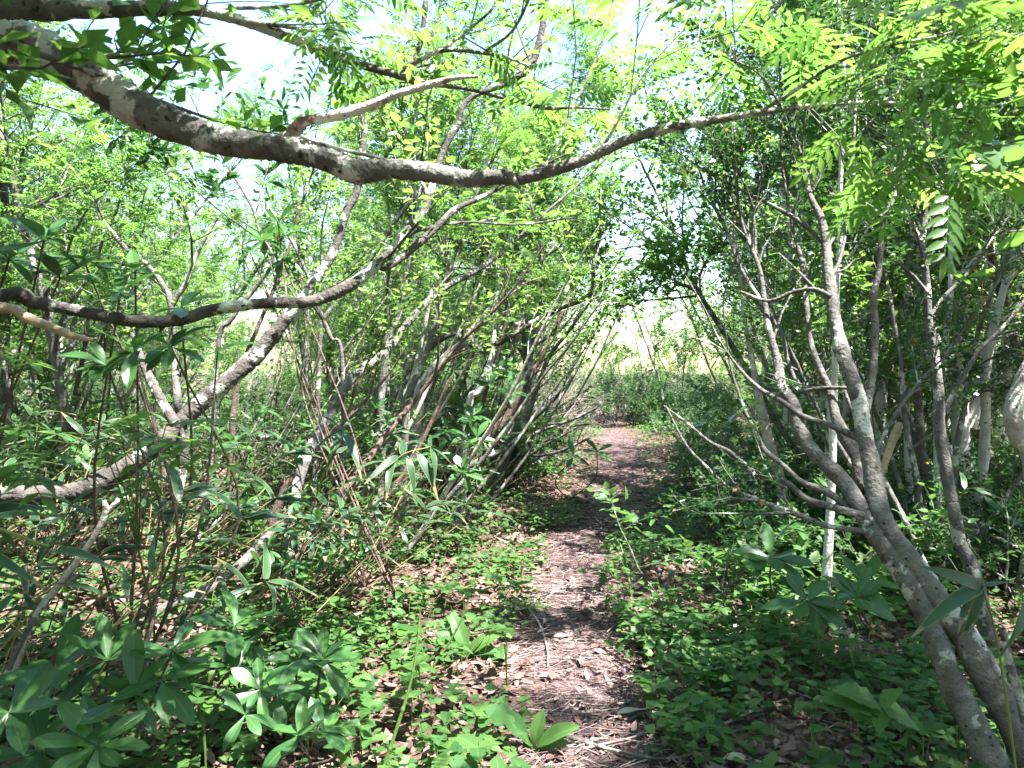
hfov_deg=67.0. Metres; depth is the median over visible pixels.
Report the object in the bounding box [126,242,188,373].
rowan tree
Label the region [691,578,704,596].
seedling
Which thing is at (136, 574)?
seedling
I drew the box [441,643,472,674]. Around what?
seedling
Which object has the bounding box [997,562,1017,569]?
seedling
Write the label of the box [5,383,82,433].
bamboo cane
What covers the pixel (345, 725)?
seedling
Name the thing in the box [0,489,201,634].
bamboo cane
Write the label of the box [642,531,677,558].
seedling
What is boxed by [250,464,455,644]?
bamboo cane
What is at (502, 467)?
rowan tree
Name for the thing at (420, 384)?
leaning tree
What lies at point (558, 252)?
rowan tree
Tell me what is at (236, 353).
leaning tree
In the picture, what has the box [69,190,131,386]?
rowan tree
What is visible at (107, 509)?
dead stick
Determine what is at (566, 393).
leafy shrub
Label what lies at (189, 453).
bamboo cane
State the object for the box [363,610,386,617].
seedling
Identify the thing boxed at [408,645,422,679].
seedling
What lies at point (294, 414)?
leaning tree
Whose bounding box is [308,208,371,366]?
rowan tree
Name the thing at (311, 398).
leafy shrub
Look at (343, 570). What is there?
rhododendron shrub
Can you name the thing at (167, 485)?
leaning tree
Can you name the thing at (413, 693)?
seedling
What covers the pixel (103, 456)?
bamboo cane
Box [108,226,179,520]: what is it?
leaning tree
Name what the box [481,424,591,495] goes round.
bamboo cane
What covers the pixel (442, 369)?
rowan tree
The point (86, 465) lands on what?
bamboo cane
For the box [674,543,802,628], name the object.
layered shrub
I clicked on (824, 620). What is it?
seedling
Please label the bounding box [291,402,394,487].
bamboo cane
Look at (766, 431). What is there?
beech tree
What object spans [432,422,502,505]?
bamboo cane
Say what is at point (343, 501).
bamboo cane
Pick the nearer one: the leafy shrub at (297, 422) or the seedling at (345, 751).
the seedling at (345, 751)
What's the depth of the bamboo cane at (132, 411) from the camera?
6.33 m
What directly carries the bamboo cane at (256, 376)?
on the ground at (410, 718)
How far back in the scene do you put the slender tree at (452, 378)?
32.88 m
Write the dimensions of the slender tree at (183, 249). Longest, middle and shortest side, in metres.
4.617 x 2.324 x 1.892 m
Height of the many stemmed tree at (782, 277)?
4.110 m
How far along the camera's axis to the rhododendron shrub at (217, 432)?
8.10 m
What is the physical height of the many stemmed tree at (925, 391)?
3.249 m
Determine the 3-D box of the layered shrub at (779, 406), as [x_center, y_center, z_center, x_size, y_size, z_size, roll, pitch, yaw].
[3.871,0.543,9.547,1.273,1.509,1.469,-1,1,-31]
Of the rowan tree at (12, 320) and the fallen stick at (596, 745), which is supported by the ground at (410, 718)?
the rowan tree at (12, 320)
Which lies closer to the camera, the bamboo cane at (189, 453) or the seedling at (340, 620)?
the seedling at (340, 620)
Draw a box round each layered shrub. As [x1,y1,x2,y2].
[184,473,339,570]
[232,456,335,531]
[262,373,414,504]
[299,413,372,446]
[306,444,375,498]
[317,429,408,492]
[348,453,407,511]
[391,395,491,499]
[395,483,493,549]
[488,407,554,487]
[577,481,825,622]
[640,375,761,495]
[667,455,753,499]
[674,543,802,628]
[698,410,782,477]
[699,385,815,505]
[701,512,807,597]
[704,490,847,556]
[705,456,737,493]
[729,449,806,508]
[734,489,848,554]
[751,371,864,426]
[757,501,899,602]
[774,475,934,554]
[846,489,1023,570]
[887,456,926,511]
[891,454,1020,532]
[893,502,1023,614]
[899,440,1017,469]
[902,419,1023,530]
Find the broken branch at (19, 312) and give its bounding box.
[0,302,95,341]
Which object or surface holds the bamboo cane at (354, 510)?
on the ground at (410, 718)
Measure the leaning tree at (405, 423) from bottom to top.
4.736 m
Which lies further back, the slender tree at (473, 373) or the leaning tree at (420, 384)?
the slender tree at (473, 373)
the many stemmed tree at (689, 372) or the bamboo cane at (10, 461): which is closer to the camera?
the bamboo cane at (10, 461)
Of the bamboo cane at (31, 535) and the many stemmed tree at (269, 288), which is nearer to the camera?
the bamboo cane at (31, 535)
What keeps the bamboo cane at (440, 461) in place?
on the ground at (410, 718)
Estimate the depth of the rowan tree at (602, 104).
9.91 m
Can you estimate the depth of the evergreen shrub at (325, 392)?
13.48 m
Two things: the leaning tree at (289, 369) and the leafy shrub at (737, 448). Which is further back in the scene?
the leafy shrub at (737, 448)
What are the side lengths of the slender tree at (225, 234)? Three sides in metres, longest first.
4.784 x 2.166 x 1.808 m
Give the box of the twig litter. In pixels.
[15,422,1023,767]
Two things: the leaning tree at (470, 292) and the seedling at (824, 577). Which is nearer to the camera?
the seedling at (824, 577)
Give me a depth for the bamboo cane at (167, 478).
6.12 m
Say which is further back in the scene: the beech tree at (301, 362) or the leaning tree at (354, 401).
the beech tree at (301, 362)
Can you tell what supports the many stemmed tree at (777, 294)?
on the ground at (410, 718)
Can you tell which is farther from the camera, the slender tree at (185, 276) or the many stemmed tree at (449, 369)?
the many stemmed tree at (449, 369)
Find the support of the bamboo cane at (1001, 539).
on the ground at (410, 718)
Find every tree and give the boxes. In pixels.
[0,0,234,480]
[0,0,314,137]
[0,0,497,504]
[0,0,602,327]
[0,0,1023,283]
[0,16,248,522]
[0,65,228,480]
[0,80,127,358]
[0,84,65,268]
[0,102,140,350]
[0,127,133,356]
[0,137,208,359]
[0,202,45,388]
[0,266,17,406]
[1,21,74,190]
[1,153,97,403]
[8,129,49,421]
[9,155,94,401]
[12,186,96,403]
[14,360,47,398]
[16,134,103,282]
[18,248,98,392]
[21,171,122,409]
[30,56,335,447]
[38,272,227,505]
[42,143,242,505]
[45,21,75,38]
[47,184,155,459]
[50,164,145,469]
[57,41,242,427]
[61,365,172,518]
[63,208,124,372]
[66,359,108,397]
[67,328,165,543]
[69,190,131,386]
[69,241,163,397]
[71,295,116,436]
[75,16,322,541]
[77,256,157,397]
[92,272,127,459]
[93,338,133,460]
[98,314,223,505]
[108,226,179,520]
[109,199,232,409]
[122,173,243,410]
[123,285,150,414]
[124,201,228,391]
[124,290,170,543]
[125,329,216,482]
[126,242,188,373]
[139,222,213,388]
[141,198,266,411]
[146,104,638,627]
[147,275,239,474]
[147,354,182,435]
[152,324,249,500]
[159,75,408,425]
[161,295,198,426]
[163,355,241,479]
[172,205,306,364]
[173,305,197,409]
[178,266,228,397]
[179,263,270,376]
[181,305,206,383]
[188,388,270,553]
[191,265,372,540]
[195,270,327,508]
[200,346,234,429]
[203,281,340,519]
[204,339,247,429]
[208,319,263,426]
[208,320,255,384]
[209,38,396,537]
[211,337,259,392]
[214,316,242,399]
[220,370,263,457]
[221,322,251,366]
[232,309,267,389]
[232,327,317,492]
[232,333,296,501]
[233,185,395,402]
[236,93,406,436]
[245,328,365,543]
[246,262,439,579]
[247,343,298,401]
[249,129,379,404]
[251,334,297,459]
[257,270,312,383]
[259,338,294,385]
[261,319,337,472]
[261,337,299,397]
[262,197,424,579]
[264,150,561,607]
[264,194,346,373]
[267,318,322,448]
[270,337,374,447]
[271,282,389,552]
[273,208,372,377]
[286,323,322,377]
[290,106,453,370]
[291,330,375,460]
[299,0,602,527]
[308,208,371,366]
[309,147,427,400]
[311,52,515,510]
[312,315,347,417]
[315,260,383,411]
[317,56,517,480]
[322,54,484,416]
[324,327,339,380]
[325,218,431,369]
[325,297,440,526]
[326,378,371,457]
[328,221,386,376]
[332,271,415,491]
[334,106,476,417]
[334,280,418,404]
[335,183,459,428]
[337,125,561,518]
[339,324,371,418]
[347,216,503,544]
[348,168,495,400]
[360,192,449,397]
[369,211,454,411]
[370,0,520,549]
[372,240,437,429]
[376,203,461,415]
[378,188,519,397]
[378,247,513,437]
[384,293,510,480]
[387,33,521,519]
[389,243,557,489]
[390,203,643,565]
[391,238,470,441]
[395,130,648,507]
[399,300,447,422]
[401,250,627,540]
[408,228,569,504]
[409,66,638,445]
[411,199,503,417]
[419,259,487,378]
[422,203,513,451]
[423,152,556,500]
[423,282,555,430]
[426,254,550,410]
[427,312,601,488]
[429,355,477,384]
[430,361,477,386]
[433,296,614,535]
[435,0,641,498]
[437,197,565,379]
[443,361,477,389]
[446,164,653,480]
[446,235,520,388]
[447,2,642,428]
[447,102,606,513]
[452,265,574,452]
[453,261,530,392]
[458,103,617,461]
[459,244,551,405]
[462,356,481,382]
[465,280,613,528]
[467,157,630,492]
[470,126,614,392]
[470,285,543,446]
[471,260,581,407]
[473,316,597,506]
[474,333,544,391]
[477,314,527,421]
[481,264,617,492]
[515,175,622,360]
[521,28,808,479]
[530,253,672,466]
[532,246,630,386]
[534,285,595,403]
[537,346,574,412]
[542,324,583,402]
[559,282,608,404]
[564,340,583,412]
[568,347,595,389]
[576,310,631,412]
[578,361,602,398]
[583,355,620,395]
[587,311,630,410]
[593,356,624,392]
[596,255,678,413]
[600,322,634,409]
[602,0,1023,767]
[602,317,664,390]
[607,359,641,411]
[618,328,663,391]
[628,298,688,387]
[632,139,811,381]
[635,281,710,410]
[639,215,733,410]
[642,17,1023,589]
[644,7,788,525]
[649,204,748,412]
[650,0,991,558]
[650,320,676,378]
[661,332,701,389]
[667,322,714,390]
[675,338,712,390]
[677,125,816,395]
[679,87,791,497]
[688,341,731,392]
[691,296,767,411]
[694,35,998,417]
[694,169,820,386]
[697,227,862,403]
[700,260,765,413]
[704,299,750,389]
[705,264,815,433]
[708,207,1012,390]
[710,308,760,391]
[711,4,927,373]
[714,156,803,502]
[716,167,806,460]
[718,128,901,421]
[719,250,805,381]
[722,186,959,422]
[724,64,1008,515]
[730,0,1017,494]
[734,198,812,393]
[740,5,808,471]
[741,63,813,350]
[742,187,926,561]
[751,0,1023,369]
[751,206,866,539]
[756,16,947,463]
[758,218,846,452]
[760,0,1021,486]
[760,109,893,380]
[761,0,1023,535]
[762,0,950,596]
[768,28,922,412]
[769,187,1023,508]
[770,195,1023,513]
[788,200,849,362]
[796,131,962,512]
[797,158,880,487]
[807,219,875,511]
[818,0,1023,652]
[832,236,946,574]
[846,8,1022,564]
[851,12,1023,552]
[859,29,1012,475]
[862,24,969,532]
[883,195,935,458]
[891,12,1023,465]
[891,62,1023,357]
[893,226,998,454]
[917,17,1023,407]
[920,275,952,498]
[925,123,1023,451]
[940,0,1020,538]
[964,202,1022,325]
[968,254,1023,451]
[973,165,1022,331]
[995,290,1023,321]
[1002,91,1023,598]
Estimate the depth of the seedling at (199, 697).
2.74 m
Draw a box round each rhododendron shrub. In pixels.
[0,215,102,449]
[0,356,165,507]
[0,446,101,560]
[0,589,281,757]
[0,662,149,767]
[3,423,143,560]
[8,370,100,458]
[10,404,55,435]
[18,439,84,516]
[48,249,222,645]
[57,326,258,701]
[90,421,149,486]
[111,390,160,441]
[169,399,240,484]
[193,396,425,557]
[207,623,269,700]
[221,382,401,527]
[222,657,304,751]
[228,491,346,608]
[230,204,395,598]
[232,463,279,527]
[251,434,296,490]
[262,627,361,698]
[262,696,351,767]
[267,439,307,491]
[275,513,359,604]
[305,444,359,507]
[327,490,394,586]
[352,407,486,519]
[395,416,482,512]
[435,446,473,500]
[439,288,529,442]
[445,416,547,488]
[455,401,494,461]
[469,354,530,451]
[555,439,612,499]
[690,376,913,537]
[731,522,814,614]
[749,499,797,556]
[760,571,846,638]
[789,491,866,569]
[827,554,898,629]
[842,463,914,507]
[940,458,1023,582]
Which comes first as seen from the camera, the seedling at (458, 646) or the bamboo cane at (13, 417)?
the seedling at (458, 646)
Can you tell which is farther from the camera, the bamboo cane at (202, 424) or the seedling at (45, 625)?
the bamboo cane at (202, 424)
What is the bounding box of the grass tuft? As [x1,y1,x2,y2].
[484,594,554,617]
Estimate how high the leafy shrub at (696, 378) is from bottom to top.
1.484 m
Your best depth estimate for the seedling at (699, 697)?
2.89 m
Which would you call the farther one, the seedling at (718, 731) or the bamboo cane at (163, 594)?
the bamboo cane at (163, 594)
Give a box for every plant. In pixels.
[434,612,499,659]
[504,708,578,758]
[822,682,918,733]
[911,554,1023,767]
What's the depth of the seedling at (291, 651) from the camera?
3.73 m
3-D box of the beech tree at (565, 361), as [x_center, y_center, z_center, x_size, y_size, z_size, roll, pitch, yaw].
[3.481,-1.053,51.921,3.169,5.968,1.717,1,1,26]
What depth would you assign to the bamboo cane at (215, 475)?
6.46 m
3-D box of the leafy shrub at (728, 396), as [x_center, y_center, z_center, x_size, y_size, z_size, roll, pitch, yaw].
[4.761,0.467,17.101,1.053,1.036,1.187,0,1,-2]
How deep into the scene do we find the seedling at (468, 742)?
2.78 m
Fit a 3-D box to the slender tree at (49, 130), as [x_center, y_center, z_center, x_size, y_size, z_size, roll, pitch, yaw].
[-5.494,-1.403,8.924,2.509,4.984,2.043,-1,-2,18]
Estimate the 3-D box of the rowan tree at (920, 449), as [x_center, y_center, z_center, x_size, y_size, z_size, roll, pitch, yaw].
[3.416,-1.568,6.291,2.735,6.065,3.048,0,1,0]
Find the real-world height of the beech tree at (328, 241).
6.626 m
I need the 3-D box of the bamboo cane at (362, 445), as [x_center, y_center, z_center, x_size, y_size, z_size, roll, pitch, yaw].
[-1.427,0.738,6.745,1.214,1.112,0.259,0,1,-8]
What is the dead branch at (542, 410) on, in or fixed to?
on the dead branch at (566, 421)
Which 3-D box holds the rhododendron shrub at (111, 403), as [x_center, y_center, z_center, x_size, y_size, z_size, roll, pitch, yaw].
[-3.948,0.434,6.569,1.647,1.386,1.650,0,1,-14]
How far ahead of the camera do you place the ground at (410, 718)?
4.66 m
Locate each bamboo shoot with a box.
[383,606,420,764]
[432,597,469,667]
[618,539,632,598]
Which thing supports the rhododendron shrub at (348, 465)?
on the ground at (410, 718)
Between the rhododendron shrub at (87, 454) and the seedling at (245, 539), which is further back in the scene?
the seedling at (245, 539)
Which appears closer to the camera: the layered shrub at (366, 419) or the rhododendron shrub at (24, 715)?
the rhododendron shrub at (24, 715)
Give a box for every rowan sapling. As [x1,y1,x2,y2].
[0,351,88,514]
[90,411,249,676]
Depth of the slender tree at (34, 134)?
13.89 m
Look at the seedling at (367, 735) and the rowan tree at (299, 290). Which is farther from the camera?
the rowan tree at (299, 290)
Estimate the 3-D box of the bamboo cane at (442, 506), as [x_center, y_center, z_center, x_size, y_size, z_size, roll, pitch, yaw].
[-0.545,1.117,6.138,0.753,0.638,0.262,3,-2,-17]
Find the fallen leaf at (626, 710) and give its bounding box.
[616,707,646,713]
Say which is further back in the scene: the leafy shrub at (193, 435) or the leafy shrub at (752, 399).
the leafy shrub at (752, 399)
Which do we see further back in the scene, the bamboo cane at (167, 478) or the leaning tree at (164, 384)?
the leaning tree at (164, 384)
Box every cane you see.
[0,402,75,454]
[0,444,22,451]
[0,449,40,466]
[0,458,62,489]
[0,468,224,650]
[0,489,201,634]
[0,491,23,555]
[0,494,105,537]
[0,498,38,522]
[0,498,61,584]
[0,510,76,675]
[0,510,122,589]
[0,528,173,617]
[0,534,129,647]
[0,562,194,667]
[0,593,62,615]
[0,615,48,658]
[1,392,29,436]
[1,413,38,442]
[1,472,133,550]
[3,412,114,580]
[3,568,101,616]
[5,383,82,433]
[5,434,119,526]
[6,394,54,452]
[6,455,106,578]
[6,482,121,687]
[7,397,61,526]
[7,442,136,529]
[8,375,54,456]
[9,512,153,688]
[11,520,61,665]
[15,435,76,472]
[17,489,169,659]
[20,442,131,554]
[23,432,145,522]
[23,470,83,479]
[27,407,93,510]
[27,421,101,555]
[29,433,94,479]
[32,490,254,660]
[33,449,133,562]
[36,383,111,454]
[36,429,130,547]
[37,453,208,580]
[38,413,197,603]
[38,416,124,474]
[39,391,191,512]
[39,413,120,580]
[45,435,118,557]
[49,668,219,735]
[51,487,296,698]
[54,462,178,535]
[66,448,195,557]
[68,601,239,674]
[69,553,217,662]
[72,389,113,438]
[72,481,157,626]
[74,413,203,556]
[75,441,268,676]
[75,532,264,661]
[78,387,168,476]
[80,461,225,700]
[90,494,261,636]
[97,405,135,466]
[98,414,225,511]
[106,430,215,529]
[106,459,177,520]
[108,386,202,498]
[110,472,317,621]
[111,384,211,511]
[113,533,277,629]
[114,476,379,653]
[116,578,277,691]
[117,507,275,595]
[126,458,164,610]
[128,464,211,621]
[130,466,198,496]
[136,428,322,555]
[146,412,229,477]
[149,459,277,543]
[152,415,246,532]
[152,426,197,525]
[152,428,220,495]
[159,543,319,658]
[166,442,306,555]
[167,468,289,564]
[170,458,247,503]
[172,419,280,506]
[179,453,255,514]
[185,439,259,503]
[187,445,289,523]
[189,415,311,525]
[190,390,263,453]
[196,411,268,483]
[198,424,280,575]
[198,482,405,587]
[199,512,378,627]
[201,406,281,451]
[203,494,236,630]
[226,492,402,631]
[232,375,327,493]
[237,498,373,623]
[242,371,270,456]
[243,427,277,489]
[245,392,285,462]
[246,426,314,535]
[246,518,406,606]
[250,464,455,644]
[250,512,373,589]
[252,489,454,640]
[254,479,374,602]
[254,505,433,614]
[255,446,300,583]
[260,472,415,598]
[263,394,359,479]
[265,525,408,636]
[265,528,400,642]
[274,399,313,502]
[275,514,380,618]
[278,399,399,519]
[286,433,406,504]
[290,466,423,596]
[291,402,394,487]
[291,502,420,598]
[295,444,352,605]
[298,415,376,559]
[302,429,424,522]
[303,453,426,625]
[308,387,401,478]
[311,420,413,505]
[313,465,432,572]
[320,404,406,491]
[320,474,363,531]
[321,418,417,507]
[321,421,395,559]
[324,500,481,609]
[324,517,452,616]
[326,451,439,532]
[333,384,400,438]
[344,409,447,507]
[345,490,469,595]
[346,442,415,537]
[351,464,418,595]
[352,435,458,568]
[352,528,462,598]
[364,427,469,507]
[365,434,481,567]
[370,476,426,558]
[372,503,500,583]
[380,432,524,552]
[393,452,490,494]
[395,440,493,513]
[400,505,518,544]
[410,409,434,447]
[415,433,464,525]
[416,435,449,520]
[421,405,460,498]
[423,419,520,480]
[429,484,486,523]
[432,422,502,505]
[436,458,508,513]
[437,458,494,518]
[462,460,499,489]
[470,423,561,479]
[478,442,581,504]
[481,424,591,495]
[866,422,902,561]
[923,471,999,553]
[924,427,976,489]
[963,471,1001,508]
[976,455,1006,465]
[983,520,1021,574]
[987,539,1022,577]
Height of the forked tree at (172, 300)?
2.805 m
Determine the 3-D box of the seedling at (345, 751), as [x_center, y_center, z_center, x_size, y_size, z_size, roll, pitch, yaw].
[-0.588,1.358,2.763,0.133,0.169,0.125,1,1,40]
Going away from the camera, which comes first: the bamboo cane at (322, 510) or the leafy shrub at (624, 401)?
the bamboo cane at (322, 510)
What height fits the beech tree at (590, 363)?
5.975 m
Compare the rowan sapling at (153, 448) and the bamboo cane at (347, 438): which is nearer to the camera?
the rowan sapling at (153, 448)
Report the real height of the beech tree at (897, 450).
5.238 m
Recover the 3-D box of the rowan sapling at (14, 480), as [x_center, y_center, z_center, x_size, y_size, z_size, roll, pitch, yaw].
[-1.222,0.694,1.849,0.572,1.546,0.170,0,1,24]
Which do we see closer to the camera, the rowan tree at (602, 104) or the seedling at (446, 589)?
the seedling at (446, 589)
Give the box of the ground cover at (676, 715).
[0,405,1023,767]
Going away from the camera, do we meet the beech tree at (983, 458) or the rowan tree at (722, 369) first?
the beech tree at (983, 458)
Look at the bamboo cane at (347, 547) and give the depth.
4.29 m
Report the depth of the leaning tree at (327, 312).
6.49 m
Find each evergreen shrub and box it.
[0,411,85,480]
[42,377,135,443]
[169,371,247,408]
[232,391,280,428]
[239,374,364,451]
[280,377,337,411]
[285,370,358,418]
[313,375,367,406]
[442,398,532,463]
[613,404,647,424]
[673,464,735,496]
[676,404,712,434]
[684,398,738,435]
[703,419,799,475]
[751,470,809,519]
[921,434,1023,610]
[986,449,1023,534]
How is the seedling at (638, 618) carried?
on the ground at (410, 718)
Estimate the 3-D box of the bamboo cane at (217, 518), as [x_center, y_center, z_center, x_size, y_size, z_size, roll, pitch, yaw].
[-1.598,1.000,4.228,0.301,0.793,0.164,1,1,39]
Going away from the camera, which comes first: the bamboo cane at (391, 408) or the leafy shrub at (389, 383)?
the bamboo cane at (391, 408)
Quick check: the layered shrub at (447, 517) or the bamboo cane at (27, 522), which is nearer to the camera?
the bamboo cane at (27, 522)
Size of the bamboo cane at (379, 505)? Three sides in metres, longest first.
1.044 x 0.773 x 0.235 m
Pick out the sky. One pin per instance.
(254, 49)
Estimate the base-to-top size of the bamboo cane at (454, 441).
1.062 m
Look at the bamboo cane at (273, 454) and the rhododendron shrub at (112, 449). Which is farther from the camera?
the rhododendron shrub at (112, 449)
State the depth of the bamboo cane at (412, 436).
8.46 m
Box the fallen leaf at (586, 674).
[584,669,589,679]
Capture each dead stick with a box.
[0,587,56,690]
[0,608,157,767]
[12,498,119,670]
[998,627,1023,723]
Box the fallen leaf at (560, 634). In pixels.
[554,633,568,636]
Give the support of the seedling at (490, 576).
on the ground at (410, 718)
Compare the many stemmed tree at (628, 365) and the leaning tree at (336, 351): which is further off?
the many stemmed tree at (628, 365)
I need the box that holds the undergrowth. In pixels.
[0,505,1023,767]
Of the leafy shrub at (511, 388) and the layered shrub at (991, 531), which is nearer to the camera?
the layered shrub at (991, 531)
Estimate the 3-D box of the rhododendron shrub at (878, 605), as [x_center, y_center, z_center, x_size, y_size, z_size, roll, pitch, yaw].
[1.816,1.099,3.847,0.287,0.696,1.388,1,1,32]
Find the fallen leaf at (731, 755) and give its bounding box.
[723,752,760,761]
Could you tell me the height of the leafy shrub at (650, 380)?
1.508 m
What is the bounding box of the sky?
[2,0,1022,373]
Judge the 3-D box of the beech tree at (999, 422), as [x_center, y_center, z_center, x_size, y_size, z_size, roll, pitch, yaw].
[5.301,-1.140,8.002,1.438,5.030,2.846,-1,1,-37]
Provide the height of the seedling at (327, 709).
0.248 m
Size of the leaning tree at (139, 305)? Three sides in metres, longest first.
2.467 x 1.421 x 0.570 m
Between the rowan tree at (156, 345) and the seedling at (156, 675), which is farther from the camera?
the rowan tree at (156, 345)
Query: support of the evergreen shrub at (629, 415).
on the ground at (410, 718)
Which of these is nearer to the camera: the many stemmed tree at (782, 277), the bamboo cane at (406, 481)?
the bamboo cane at (406, 481)
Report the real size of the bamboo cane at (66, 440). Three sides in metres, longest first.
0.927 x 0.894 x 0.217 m
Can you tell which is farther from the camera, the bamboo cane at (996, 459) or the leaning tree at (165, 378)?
the bamboo cane at (996, 459)
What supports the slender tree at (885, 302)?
on the ground at (410, 718)
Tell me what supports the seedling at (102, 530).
on the ground at (410, 718)
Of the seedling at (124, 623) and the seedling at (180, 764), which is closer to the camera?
the seedling at (180, 764)
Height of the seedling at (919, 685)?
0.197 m
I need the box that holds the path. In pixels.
[513,426,665,767]
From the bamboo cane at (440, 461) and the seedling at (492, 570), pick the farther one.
the bamboo cane at (440, 461)
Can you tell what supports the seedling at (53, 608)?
on the ground at (410, 718)
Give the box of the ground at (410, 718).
[0,374,1023,767]
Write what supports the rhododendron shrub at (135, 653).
on the ground at (410, 718)
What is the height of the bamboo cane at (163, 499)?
1.150 m
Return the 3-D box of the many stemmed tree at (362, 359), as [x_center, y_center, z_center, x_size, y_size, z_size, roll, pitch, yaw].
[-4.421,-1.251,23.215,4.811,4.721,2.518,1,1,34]
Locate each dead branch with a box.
[499,412,603,458]
[518,403,626,442]
[531,375,585,422]
[532,411,612,478]
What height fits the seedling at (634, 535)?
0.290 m
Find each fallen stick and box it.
[478,579,510,585]
[527,606,548,667]
[563,735,703,759]
[576,495,661,503]
[583,727,658,749]
[594,504,606,535]
[665,697,787,762]
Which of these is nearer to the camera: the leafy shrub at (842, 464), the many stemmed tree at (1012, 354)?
the many stemmed tree at (1012, 354)
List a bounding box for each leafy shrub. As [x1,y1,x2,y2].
[0,365,96,527]
[0,451,53,547]
[1,420,93,521]
[7,394,29,459]
[10,369,74,428]
[10,391,36,442]
[31,370,140,456]
[67,363,108,401]
[74,377,103,403]
[90,389,166,456]
[131,398,239,463]
[138,342,254,460]
[144,374,189,397]
[189,354,309,464]
[243,383,265,404]
[256,378,273,402]
[266,363,315,403]
[271,403,356,468]
[273,387,328,446]
[275,367,339,436]
[322,414,409,476]
[332,387,392,456]
[347,405,373,427]
[361,381,398,417]
[366,370,425,415]
[422,369,481,430]
[423,410,455,445]
[428,383,445,412]
[431,446,481,488]
[437,373,514,433]
[438,398,513,466]
[470,424,562,482]
[478,366,539,401]
[483,390,547,443]
[488,392,507,430]
[491,421,550,490]
[492,375,544,394]
[497,389,594,477]
[498,382,588,466]
[525,347,623,443]
[537,360,595,424]
[541,414,586,462]
[567,373,623,423]
[588,355,658,420]
[589,372,647,425]
[615,364,671,423]
[622,362,685,415]
[629,397,684,429]
[631,405,651,424]
[634,380,691,427]
[642,405,685,435]
[643,391,690,426]
[647,407,674,430]
[655,370,694,412]
[669,424,710,460]
[671,384,720,429]
[673,369,737,427]
[673,439,711,472]
[674,362,731,424]
[677,461,715,490]
[680,441,801,553]
[684,394,747,428]
[686,392,736,441]
[692,473,744,510]
[703,381,748,426]
[703,427,748,461]
[714,426,747,457]
[732,402,782,457]
[734,481,834,547]
[735,380,778,426]
[738,422,888,523]
[740,358,808,433]
[745,495,836,574]
[756,410,825,482]
[780,410,913,499]
[799,440,933,562]
[813,459,980,573]
[813,474,1001,606]
[824,410,930,471]
[888,374,1012,503]
[959,421,1023,541]
[966,460,1023,575]
[979,417,1017,465]
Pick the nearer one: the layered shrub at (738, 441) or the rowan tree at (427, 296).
the layered shrub at (738, 441)
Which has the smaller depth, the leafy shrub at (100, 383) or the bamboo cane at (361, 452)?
the bamboo cane at (361, 452)
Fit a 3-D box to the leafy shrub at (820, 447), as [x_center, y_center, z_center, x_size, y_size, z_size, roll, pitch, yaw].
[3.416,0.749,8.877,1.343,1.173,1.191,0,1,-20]
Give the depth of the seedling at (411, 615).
4.51 m
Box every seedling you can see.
[0,664,28,673]
[1,621,22,637]
[11,620,55,663]
[13,557,56,567]
[14,532,34,561]
[41,605,74,621]
[44,637,87,656]
[60,702,79,732]
[70,530,87,542]
[80,673,109,691]
[81,616,110,636]
[87,527,114,551]
[112,622,128,630]
[116,600,139,617]
[119,572,143,620]
[141,548,159,573]
[144,548,186,585]
[147,664,169,688]
[172,759,199,767]
[188,688,222,767]
[196,650,217,692]
[213,684,266,732]
[220,602,267,644]
[227,732,261,751]
[231,741,261,767]
[232,537,248,560]
[244,626,272,671]
[246,728,270,761]
[279,596,302,629]
[281,680,344,754]
[286,648,314,659]
[291,572,315,618]
[294,562,327,604]
[296,683,330,736]
[308,720,356,760]
[314,688,336,703]
[316,596,350,611]
[323,739,354,766]
[329,617,349,633]
[330,552,353,584]
[338,675,378,703]
[340,586,362,606]
[346,617,381,641]
[349,718,374,749]
[352,697,388,717]
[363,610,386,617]
[370,589,390,617]
[374,555,403,572]
[381,575,422,606]
[388,654,434,712]
[391,646,419,653]
[393,623,437,654]
[394,676,430,734]
[402,601,435,625]
[408,583,458,619]
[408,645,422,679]
[420,737,467,767]
[424,544,449,566]
[424,734,445,755]
[428,620,450,631]
[433,753,480,767]
[436,585,462,616]
[439,583,471,607]
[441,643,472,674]
[442,689,466,719]
[447,647,464,687]
[450,641,467,662]
[451,554,464,581]
[454,552,489,568]
[457,733,521,767]
[460,588,484,623]
[462,567,493,593]
[462,703,514,754]
[464,604,493,626]
[465,613,499,636]
[470,563,483,597]
[480,567,513,592]
[481,572,530,612]
[487,553,516,570]
[489,646,514,666]
[494,627,515,685]
[500,553,522,577]
[510,757,534,767]
[514,541,535,552]
[626,599,651,615]
[626,673,676,695]
[629,533,641,565]
[629,613,651,633]
[636,625,670,659]
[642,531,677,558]
[642,658,703,699]
[645,542,658,579]
[656,541,689,560]
[661,589,675,627]
[661,616,682,633]
[663,588,680,602]
[665,570,681,586]
[667,640,732,666]
[671,615,695,675]
[674,545,700,571]
[685,688,722,765]
[689,621,725,645]
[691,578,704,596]
[695,712,723,729]
[696,615,720,644]
[697,657,724,680]
[698,724,778,756]
[710,559,733,592]
[718,644,743,699]
[718,666,763,704]
[725,602,777,645]
[728,630,767,667]
[728,643,760,658]
[741,594,761,623]
[741,639,758,665]
[747,647,783,695]
[747,751,783,767]
[768,608,816,656]
[792,746,843,767]
[793,700,835,767]
[805,609,835,677]
[805,679,843,694]
[808,724,837,745]
[813,566,839,572]
[820,575,856,604]
[831,637,886,686]
[846,606,861,629]
[851,601,894,638]
[874,675,938,710]
[883,596,907,624]
[884,640,926,662]
[902,719,966,767]
[907,712,924,765]
[921,680,939,703]
[942,712,959,761]
[951,556,959,565]
[957,660,965,671]
[983,575,999,592]
[990,649,1019,678]
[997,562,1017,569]
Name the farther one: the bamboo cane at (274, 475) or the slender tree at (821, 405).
the slender tree at (821, 405)
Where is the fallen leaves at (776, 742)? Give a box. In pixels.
[0,424,1023,767]

